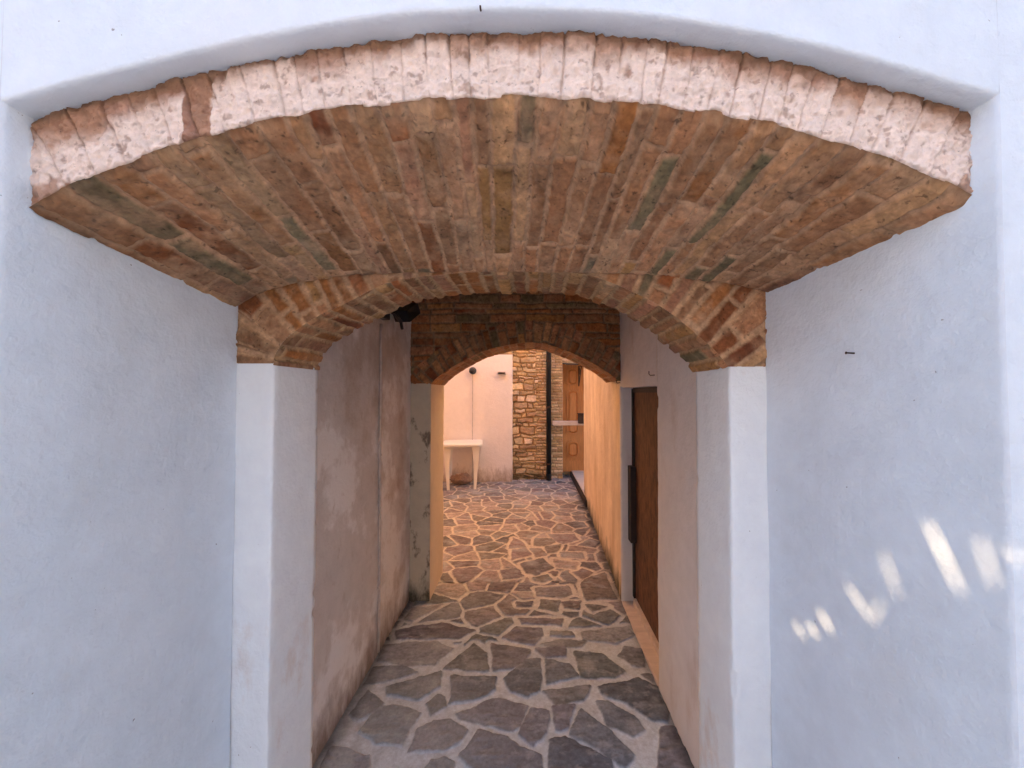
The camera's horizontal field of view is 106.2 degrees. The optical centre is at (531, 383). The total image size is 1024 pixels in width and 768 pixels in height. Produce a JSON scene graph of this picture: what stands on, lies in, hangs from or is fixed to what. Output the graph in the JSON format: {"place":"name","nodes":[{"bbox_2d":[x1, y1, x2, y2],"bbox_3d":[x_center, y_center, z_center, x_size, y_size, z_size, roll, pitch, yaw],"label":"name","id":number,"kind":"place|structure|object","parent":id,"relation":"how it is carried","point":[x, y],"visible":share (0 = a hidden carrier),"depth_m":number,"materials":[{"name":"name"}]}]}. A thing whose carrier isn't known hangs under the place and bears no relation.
{"place":"outdoors","nodes":[
{"label":"outdoors","id":0,"kind":"place"},
{"bbox_2d":[312,581,693,767],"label":"paving","id":1,"kind":"structure","parent":0,"point":[514,674],"depth_m":2.07,"materials":[{"name":"grey stone"}]},
{"bbox_2d":[445,581,575,582],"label":"ground","id":2,"kind":"structure","parent":0,"point":[516,582],"depth_m":3.35,"materials":[{"name":"stone"}]},
{"bbox_2d":[443,351,512,481],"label":"pink house","id":3,"kind":"structure","parent":2,"relation":"on","point":[492,409],"depth_m":6.99,"materials":[{"name":"paint"}]},
{"bbox_2d":[469,367,475,475],"bbox_3d":[-1.064,0.674,6.907,0.130,1.965,0.138,0,-1,0],"label":"conduit","id":4,"kind":"object","parent":3,"relation":"attached to","point":[472,370],"visible":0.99,"depth_m":6.95,"materials":[{"name":"grey metal"}]},
{"bbox_2d":[512,349,583,479],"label":"stone house","id":5,"kind":"structure","parent":2,"relation":"on","point":[529,417],"depth_m":7.20,"materials":[{"name":"beige stone"}]},
{"bbox_2d":[546,351,551,480],"bbox_3d":[0.334,-1.450,7.176,0.104,6.450,0.145,-1,-2,27],"label":"downpipe","id":6,"kind":"object","parent":5,"relation":"attached to","point":[548,418],"visible":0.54,"depth_m":7.07,"materials":[{"name":"metal"}]},
{"bbox_2d":[552,421,583,424],"bbox_3d":[0.698,0.717,7.125,0.616,0.075,0.340,0,-1,0],"label":"shelf","id":7,"kind":"object","parent":5,"relation":"attached to","point":[564,422],"visible":0.6,"depth_m":6.96,"materials":[{"name":"stone"}]},
{"bbox_2d":[577,413,583,423],"bbox_3d":[0.907,0.616,6.877,0.150,0.184,0.130,0,-1,0],"label":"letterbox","id":8,"kind":"object","parent":7,"relation":"on","point":[580,418],"visible":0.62,"depth_m":6.84,"materials":[{"name":"metal"}]},
{"bbox_2d":[564,363,581,385],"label":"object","id":9,"kind":"object","parent":5,"relation":"attached to","point":[579,371],"visible":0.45,"depth_m":7.19,"materials":[{"name":"brown wood"}]},
{"bbox_2d":[563,364,583,471],"bbox_3d":[0.813,0.658,7.490,0.410,2.092,0.072,0,-1,0],"label":"door","id":10,"kind":"structure","parent":5,"relation":"in","point":[573,449],"depth_m":7.47,"materials":[{"name":"brown wood"}]},
{"bbox_2d":[583,367,583,446],"bbox_3d":[1.225,0.658,7.506,0.405,2.092,0.040,0,-1,0],"label":"door","id":11,"kind":"structure","parent":5,"relation":"in","point":[583,367],"depth_m":7.51,"materials":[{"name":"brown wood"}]},
{"bbox_2d":[439,474,614,582],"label":"paving","id":12,"kind":"structure","parent":0,"point":[531,530],"depth_m":4.36,"materials":[{"name":"grey stone"}]},
{"bbox_2d":[450,472,472,484],"bbox_3d":[-1.226,1.665,6.774,0.411,0.202,0.287,0,-1,0],"label":"sack","id":13,"kind":"object","parent":12,"relation":"on","point":[463,478],"visible":1,"depth_m":6.70,"materials":[{"name":"brown fabric"}]},
{"bbox_2d":[443,439,482,489],"bbox_3d":[-1.185,1.380,6.628,0.680,0.765,0.660,0,-1,-7],"label":"table","id":14,"kind":"object","parent":12,"relation":"on","point":[474,444],"visible":0.93,"depth_m":6.39,"materials":[{"name":"white plastic"}]},
{"bbox_2d":[570,471,586,506],"bbox_3d":[1.177,1.715,6.439,0.846,0.125,2.047,0,-1,0],"label":"doorstep","id":15,"kind":"object","parent":12,"relation":"on","point":[577,477],"visible":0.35,"depth_m":6.57,"materials":[{"name":"grey stone"}]},
{"bbox_2d":[584,367,620,598],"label":"garden wall","id":16,"kind":"structure","parent":12,"relation":"on","point":[602,445],"depth_m":3.83,"materials":[{"name":"paint"}]},
{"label":"alley paving","id":17,"kind":"structure","parent":0,"visible":0},
{"bbox_2d":[0,0,1023,767],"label":"house","id":18,"kind":"structure","parent":17,"relation":"on","point":[232,232],"depth_m":0.93,"materials":[{"name":"white paint"}]},
{"bbox_2d":[377,324,382,652],"bbox_3d":[-0.934,0.631,2.374,0.021,2.014,0.032,0,-1,0],"label":"conduit","id":19,"kind":"object","parent":18,"relation":"attached to","point":[379,501],"visible":1,"depth_m":2.36,"materials":[{"name":"grey plastic"}]},
{"bbox_2d":[380,302,419,329],"bbox_3d":[-0.860,-0.466,2.536,0.160,0.191,0.412,0,-1,0],"label":"floodlight","id":20,"kind":"object","parent":18,"relation":"attached to","point":[410,312],"visible":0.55,"depth_m":2.58,"materials":[{"name":"black paint"}]},
{"bbox_2d":[634,393,658,641],"bbox_3d":[0.805,0.832,2.525,0.030,1.550,0.790,0,-1,0],"label":"door","id":21,"kind":"structure","parent":18,"relation":"in","point":[646,404],"depth_m":2.61,"materials":[{"name":"brown wood"}]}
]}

